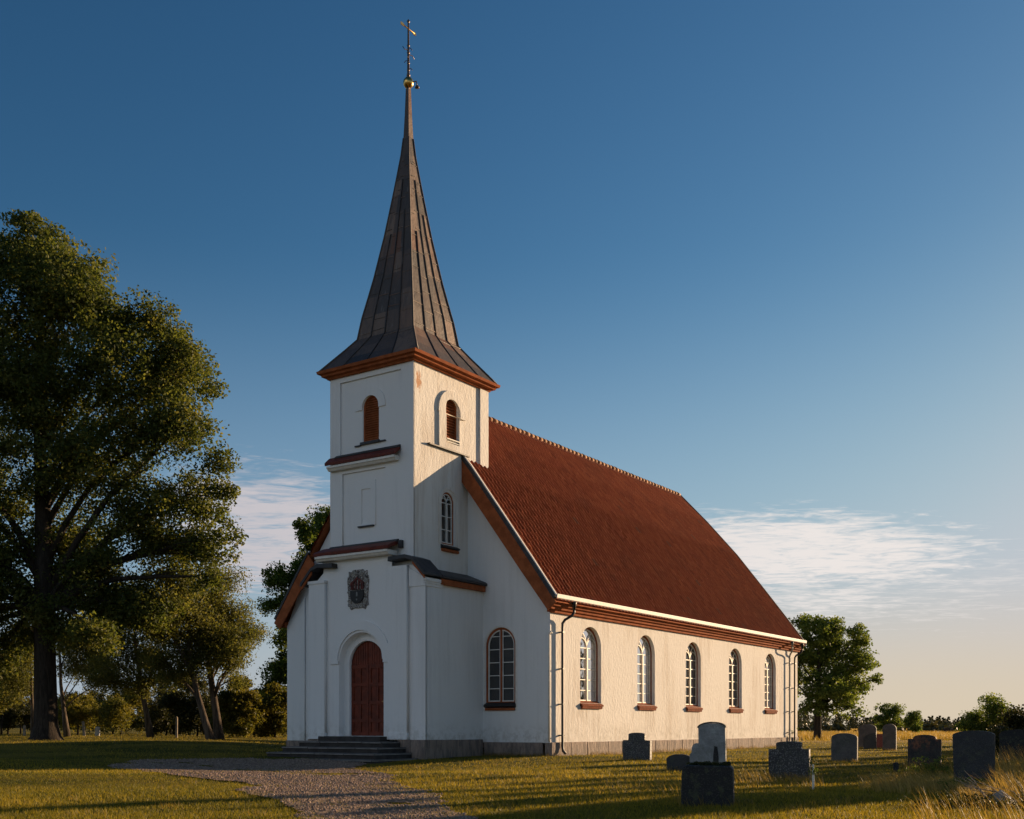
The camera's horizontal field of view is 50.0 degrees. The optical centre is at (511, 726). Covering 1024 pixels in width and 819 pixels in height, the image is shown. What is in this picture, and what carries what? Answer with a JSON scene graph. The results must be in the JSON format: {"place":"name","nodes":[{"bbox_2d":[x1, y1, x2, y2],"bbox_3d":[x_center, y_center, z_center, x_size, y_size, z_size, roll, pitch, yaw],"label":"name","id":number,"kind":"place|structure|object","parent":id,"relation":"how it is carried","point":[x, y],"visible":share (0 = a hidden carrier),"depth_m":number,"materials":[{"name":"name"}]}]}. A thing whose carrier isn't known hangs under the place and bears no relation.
{"place":"outdoors","nodes":[
{"label":"outdoors","id":0,"kind":"place"},
{"bbox_2d":[107,757,477,818],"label":"gravel path","id":1,"kind":"structure","parent":0,"point":[380,815],"depth_m":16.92,"materials":[{"name":"grey gravel"}]},
{"bbox_2d":[0,728,1023,818],"bbox_3d":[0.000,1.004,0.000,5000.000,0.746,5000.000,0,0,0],"label":"ground","id":2,"kind":"structure","parent":0,"point":[128,744],"depth_m":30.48,"materials":[{"name":"green plant"}]},
{"bbox_2d":[0,680,26,735],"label":"shrub","id":3,"kind":"object","parent":2,"relation":"on","point":[5,704],"visible":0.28,"depth_m":80.46,"materials":[{"name":"green plant"}]},
{"bbox_2d":[0,700,30,734],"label":"shrub","id":4,"kind":"object","parent":2,"relation":"on","point":[14,716],"visible":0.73,"depth_m":91.89,"materials":[{"name":"green plant"}]},
{"bbox_2d":[0,633,33,734],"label":"slender tree","id":5,"kind":"object","parent":2,"relation":"on","point":[15,684],"visible":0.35,"depth_m":73.27,"materials":[{"name":"green plant"}]},
{"bbox_2d":[23,725,25,735],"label":"wooden post","id":6,"kind":"object","parent":2,"relation":"on","point":[24,730],"visible":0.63,"depth_m":77.93,"materials":[{"name":"grey wood"}]},
{"bbox_2d":[9,675,79,733],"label":"shrub","id":7,"kind":"object","parent":2,"relation":"on","point":[21,728],"visible":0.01,"depth_m":103.92,"materials":[{"name":"green plant"}]},
{"bbox_2d":[30,688,121,709],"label":"shrub","id":8,"kind":"object","parent":2,"relation":"on","point":[101,698],"visible":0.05,"depth_m":117.05,"materials":[{"name":"green plant"}]},
{"bbox_2d":[57,689,100,734],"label":"shrub","id":9,"kind":"object","parent":2,"relation":"on","point":[79,709],"visible":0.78,"depth_m":89.55,"materials":[{"name":"green plant"}]},
{"bbox_2d":[82,721,85,735],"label":"wooden post","id":10,"kind":"object","parent":2,"relation":"on","point":[83,729],"visible":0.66,"depth_m":75.94,"materials":[{"name":"grey wood"}]},
{"bbox_2d":[56,615,132,736],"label":"slender tree","id":11,"kind":"object","parent":2,"relation":"on","point":[82,651],"visible":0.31,"depth_m":69.92,"materials":[{"name":"green plant"}]},
{"bbox_2d":[95,727,99,735],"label":"gravestone","id":12,"kind":"object","parent":2,"relation":"on","point":[97,731],"visible":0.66,"depth_m":79.88,"materials":[{"name":"stone"}]},
{"bbox_2d":[58,693,149,733],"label":"shrub","id":13,"kind":"object","parent":2,"relation":"on","point":[136,724],"visible":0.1,"depth_m":99.09,"materials":[{"name":"green plant"}]},
{"bbox_2d":[89,688,152,734],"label":"shrub","id":14,"kind":"object","parent":2,"relation":"on","point":[115,713],"visible":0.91,"depth_m":85.84,"materials":[{"name":"green plant"}]},
{"bbox_2d":[0,208,248,739],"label":"broadleaf tree","id":15,"kind":"object","parent":2,"relation":"on","point":[41,390],"visible":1,"depth_m":54.07,"materials":[{"name":"green plant"}]},
{"bbox_2d":[75,574,181,737],"bbox_3d":[-22.886,-4.250,65.886,7.744,10.232,6.426,0,0,0],"label":"slender tree","id":16,"kind":"object","parent":2,"relation":"on","point":[142,684],"visible":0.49,"depth_m":64.89,"materials":[{"name":"green plant"}]},
{"bbox_2d":[122,667,208,732],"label":"shrub","id":17,"kind":"object","parent":2,"relation":"on","point":[202,683],"visible":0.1,"depth_m":109.51,"materials":[{"name":"green plant"}]},
{"bbox_2d":[139,688,195,735],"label":"shrub","id":18,"kind":"object","parent":2,"relation":"on","point":[158,714],"visible":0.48,"depth_m":83.20,"materials":[{"name":"green plant"}]},
{"bbox_2d":[175,717,177,737],"bbox_3d":[-18.943,0.079,62.000,0.134,1.306,0.096,0,0,0],"label":"wooden post","id":19,"kind":"object","parent":2,"relation":"on","point":[176,729],"visible":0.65,"depth_m":61.95,"materials":[{"name":"grey wood"}]},
{"bbox_2d":[124,564,237,739],"bbox_3d":[-17.150,-3.703,57.472,5.403,9.627,6.225,0,0,0],"label":"slender tree","id":20,"kind":"object","parent":2,"relation":"on","point":[187,634],"visible":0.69,"depth_m":57.62,"materials":[{"name":"green plant"}]},
{"bbox_2d":[157,687,229,735],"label":"shrub","id":21,"kind":"object","parent":2,"relation":"on","point":[187,715],"visible":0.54,"depth_m":78.97,"materials":[{"name":"green plant"}]},
{"bbox_2d":[179,560,276,739],"bbox_3d":[-16.003,-4.077,60.006,5.690,10.275,5.891,0,0,0],"label":"slender tree","id":22,"kind":"object","parent":2,"relation":"on","point":[232,654],"visible":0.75,"depth_m":59.67,"materials":[{"name":"green plant"}]},
{"bbox_2d":[206,678,268,737],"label":"shrub","id":23,"kind":"object","parent":2,"relation":"on","point":[240,709],"visible":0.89,"depth_m":69.11,"materials":[{"name":"green plant"}]},
{"bbox_2d":[247,681,286,737],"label":"shrub","id":24,"kind":"object","parent":2,"relation":"on","point":[275,724],"visible":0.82,"depth_m":71.44,"materials":[{"name":"green plant"}]},
{"bbox_2d":[254,504,329,696],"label":"broadleaf tree","id":25,"kind":"object","parent":2,"relation":"on","point":[278,578],"visible":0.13,"depth_m":74.54,"materials":[{"name":"green plant"}]},
{"bbox_2d":[15,704,1023,731],"bbox_3d":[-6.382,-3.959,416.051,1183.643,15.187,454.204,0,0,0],"label":"wood","id":26,"kind":"object","parent":2,"relation":"on","point":[937,724],"visible":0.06,"depth_m":519.72,"materials":[{"name":"green plant"}]},
{"bbox_2d":[266,19,806,763],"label":"church","id":27,"kind":"structure","parent":2,"relation":"on","point":[472,577],"depth_m":41.54,"materials":[{"name":"paint"}]},
{"bbox_2d":[351,641,383,735],"bbox_3d":[-5.338,-1.427,40.866,1.740,3.540,0.168,0,0,34],"label":"door","id":28,"kind":"structure","parent":27,"relation":"in","point":[367,666],"depth_m":40.91,"materials":[{"name":"red paint"}]},
{"bbox_2d":[441,492,459,553],"bbox_3d":[-2.360,-7.646,41.136,0.270,2.238,1.040,0,0,34],"label":"window","id":29,"kind":"structure","parent":27,"relation":"in","point":[447,502],"depth_m":41.13,"materials":[{"name":"grey glass"}]},
{"bbox_2d":[483,625,516,710],"bbox_3d":[-0.426,-2.207,41.263,1.520,3.200,0.230,0,0,34],"label":"window","id":30,"kind":"structure","parent":27,"relation":"in","point":[501,645],"depth_m":41.29,"materials":[{"name":"white glass"}]},
{"bbox_2d":[580,627,603,708],"bbox_3d":[2.989,-2.271,42.452,0.350,3.168,1.640,0,0,34],"label":"window","id":31,"kind":"structure","parent":27,"relation":"in","point":[588,644],"depth_m":42.69,"materials":[{"name":"white glass"}]},
{"bbox_2d":[637,636,656,710],"bbox_3d":[5.600,-2.271,46.274,0.350,3.168,1.640,0,0,34],"label":"window","id":32,"kind":"structure","parent":27,"relation":"in","point":[644,653],"depth_m":46.52,"materials":[{"name":"white glass"}]},
{"bbox_2d":[686,643,702,711],"bbox_3d":[8.220,-2.271,50.116,0.350,3.168,1.640,0,0,34],"label":"window","id":33,"kind":"structure","parent":27,"relation":"in","point":[691,654],"depth_m":50.43,"materials":[{"name":"white paint"}]},
{"bbox_2d":[729,649,743,712],"bbox_3d":[10.953,-2.271,54.122,0.350,3.168,1.640,0,0,34],"label":"window","id":34,"kind":"structure","parent":27,"relation":"in","point":[733,659],"depth_m":54.45,"materials":[{"name":"white paint"}]},
{"bbox_2d":[765,654,777,713],"bbox_3d":[13.574,-2.271,57.963,0.350,3.168,1.640,0,0,34],"label":"window","id":35,"kind":"structure","parent":27,"relation":"in","point":[768,662],"depth_m":58.32,"materials":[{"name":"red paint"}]},
{"bbox_2d":[623,733,651,759],"bbox_3d":[4.137,0.721,36.248,0.970,1.050,0.160,1,0,30],"label":"gravestone","id":36,"kind":"object","parent":2,"relation":"on","point":[637,746],"visible":0.85,"depth_m":36.16,"materials":[{"name":"stone"}]},
{"bbox_2d":[667,754,689,770],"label":"gravestone","id":37,"kind":"object","parent":2,"relation":"on","point":[679,760],"visible":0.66,"depth_m":27.80,"materials":[{"name":"stone"}]},
{"bbox_2d":[681,761,734,806],"bbox_3d":[2.686,0.844,15.046,0.700,0.761,0.400,0,0,14],"label":"gravestone","id":38,"kind":"object","parent":2,"relation":"on","point":[710,782],"visible":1,"depth_m":14.86,"materials":[{"name":"black stone"}]},
{"bbox_2d":[690,722,726,762],"bbox_3d":[3.319,0.573,18.579,0.634,1.312,0.180,-1,0,16],"label":"gravestone","id":39,"kind":"object","parent":2,"relation":"on","point":[710,745],"visible":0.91,"depth_m":18.49,"materials":[{"name":"stone"}]},
{"bbox_2d":[768,741,810,778],"bbox_3d":[5.924,0.782,23.444,0.850,0.940,0.170,-1,0,24],"label":"gravestone","id":40,"kind":"object","parent":2,"relation":"on","point":[790,757],"visible":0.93,"depth_m":23.36,"materials":[{"name":"stone"}]},
{"bbox_2d":[808,755,817,789],"bbox_3d":[5.183,0.836,18.923,0.187,0.709,0.199,0,0,20],"label":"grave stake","id":41,"kind":"object","parent":2,"relation":"on","point":[813,769],"visible":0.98,"depth_m":18.92,"materials":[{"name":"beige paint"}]},
{"bbox_2d":[788,612,884,739],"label":"broadleaf tree","id":42,"kind":"object","parent":2,"relation":"on","point":[839,686],"visible":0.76,"depth_m":89.11,"materials":[{"name":"green plant"}]},
{"bbox_2d":[831,733,857,761],"bbox_3d":[10.557,0.734,34.862,0.800,1.060,0.150,1,0,27],"label":"gravestone","id":43,"kind":"object","parent":2,"relation":"on","point":[844,746],"visible":0.8,"depth_m":34.79,"materials":[{"name":"grey stone"}]},
{"bbox_2d":[858,724,876,747],"bbox_3d":[19.010,0.570,58.733,0.920,1.430,0.160,1,0,27],"label":"gravestone","id":44,"kind":"object","parent":2,"relation":"on","point":[864,730],"visible":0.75,"depth_m":58.75,"materials":[{"name":"grey stone"}]},
{"bbox_2d":[863,732,876,748],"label":"gravestone","id":45,"kind":"object","parent":2,"relation":"on","point":[870,741],"visible":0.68,"depth_m":53.92,"materials":[{"name":"stone"}]},
{"bbox_2d":[797,728,960,739],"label":"field grass","id":46,"kind":"structure","parent":2,"relation":"on","point":[909,734],"depth_m":107.17,"materials":[{"name":"yellow plant"}]},
{"bbox_2d":[876,734,882,747],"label":"gravestone","id":47,"kind":"object","parent":2,"relation":"on","point":[879,740],"visible":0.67,"depth_m":57.94,"materials":[{"name":"red stone"}]},
{"bbox_2d":[869,702,906,731],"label":"tree","id":48,"kind":"object","parent":2,"relation":"on","point":[893,712],"visible":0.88,"depth_m":124.73,"materials":[{"name":"green plant"}]},
{"bbox_2d":[883,724,896,749],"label":"gravestone","id":49,"kind":"object","parent":2,"relation":"on","point":[889,736],"visible":0.77,"depth_m":52.01,"materials":[{"name":"grey stone"}]},
{"bbox_2d":[893,762,898,770],"bbox_3d":[9.124,1.029,26.091,0.130,0.370,0.100,0,0,20],"label":"grave marker","id":50,"kind":"object","parent":2,"relation":"on","point":[895,766],"visible":0.62,"depth_m":26.05,"materials":[{"name":"black stone"}]},
{"bbox_2d":[901,710,923,732],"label":"tree","id":51,"kind":"object","parent":2,"relation":"on","point":[911,719],"visible":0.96,"depth_m":148.83,"materials":[{"name":"green plant"}]},
{"bbox_2d":[908,735,941,766],"bbox_3d":[11.335,0.728,30.167,0.860,1.020,0.150,1,0,26],"label":"gravestone","id":52,"kind":"object","parent":2,"relation":"on","point":[926,746],"visible":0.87,"depth_m":30.10,"materials":[{"name":"grey stone"}]},
{"bbox_2d":[898,755,952,772],"bbox_3d":[9.665,0.884,25.172,1.742,0.473,0.726,0,0,0],"label":"weed clump","id":53,"kind":"object","parent":2,"relation":"on","point":[943,768],"visible":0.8,"depth_m":25.21,"materials":[{"name":"green plant"}]},
{"bbox_2d":[901,788,1023,809],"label":"weed clump","id":54,"kind":"object","parent":2,"relation":"on","point":[999,804],"visible":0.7,"depth_m":14.60,"materials":[{"name":"green plant"}]},
{"bbox_2d":[952,731,995,784],"bbox_3d":[8.041,0.662,19.105,0.680,1.190,0.140,-1,0,33],"label":"gravestone","id":55,"kind":"object","parent":2,"relation":"on","point":[973,752],"visible":0.8,"depth_m":19.05,"materials":[{"name":"stone"}]},
{"bbox_2d":[938,777,1017,792],"bbox_3d":[7.570,0.982,17.816,1.284,0.343,0.453,0,0,0],"label":"weed clump","id":56,"kind":"object","parent":2,"relation":"on","point":[981,780],"visible":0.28,"depth_m":17.84,"materials":[{"name":"green plant"}]},
{"bbox_2d":[954,692,1010,730],"bbox_3d":[27.204,-0.407,61.554,2.908,3.208,4.396,0,0,-38],"label":"tree","id":57,"kind":"object","parent":2,"relation":"on","point":[981,720],"visible":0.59,"depth_m":61.74,"materials":[{"name":"green plant"}]},
{"bbox_2d":[955,770,1023,802],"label":"dead stalks","id":58,"kind":"object","parent":2,"relation":"on","point":[981,791],"visible":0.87,"depth_m":15.10,"materials":[{"name":"beige plant"}]},
{"bbox_2d":[988,790,1010,802],"bbox_3d":[6.746,1.033,15.193,0.289,0.311,0.100,0,6,30],"label":"broken stone","id":59,"kind":"object","parent":2,"relation":"on","point":[998,796],"visible":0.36,"depth_m":15.14,"materials":[{"name":"grey stone"}]},
{"bbox_2d":[987,725,1012,753],"bbox_3d":[19.650,0.559,43.779,2.691,1.297,2.753,0,0,0],"label":"shrub","id":60,"kind":"object","parent":2,"relation":"on","point":[995,731],"visible":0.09,"depth_m":42.96,"materials":[{"name":"green plant"}]},
{"bbox_2d":[987,704,1023,731],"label":"shrub","id":61,"kind":"object","parent":2,"relation":"on","point":[1014,721],"visible":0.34,"depth_m":52.10,"materials":[{"name":"green plant"}]},
{"bbox_2d":[999,729,1023,760],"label":"gravestone","id":62,"kind":"object","parent":2,"relation":"on","point":[1012,739],"visible":0.8,"depth_m":33.79,"materials":[{"name":"black stone"}]},
{"bbox_2d":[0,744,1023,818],"bbox_3d":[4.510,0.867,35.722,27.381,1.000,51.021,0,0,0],"label":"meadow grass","id":63,"kind":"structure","parent":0,"point":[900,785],"depth_m":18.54,"materials":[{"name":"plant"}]},
{"bbox_2d":[0,0,1023,725],"label":"sky","id":64,"kind":"structure","parent":0,"point":[759,263],"materials":[{"name":"blue"}]}
]}

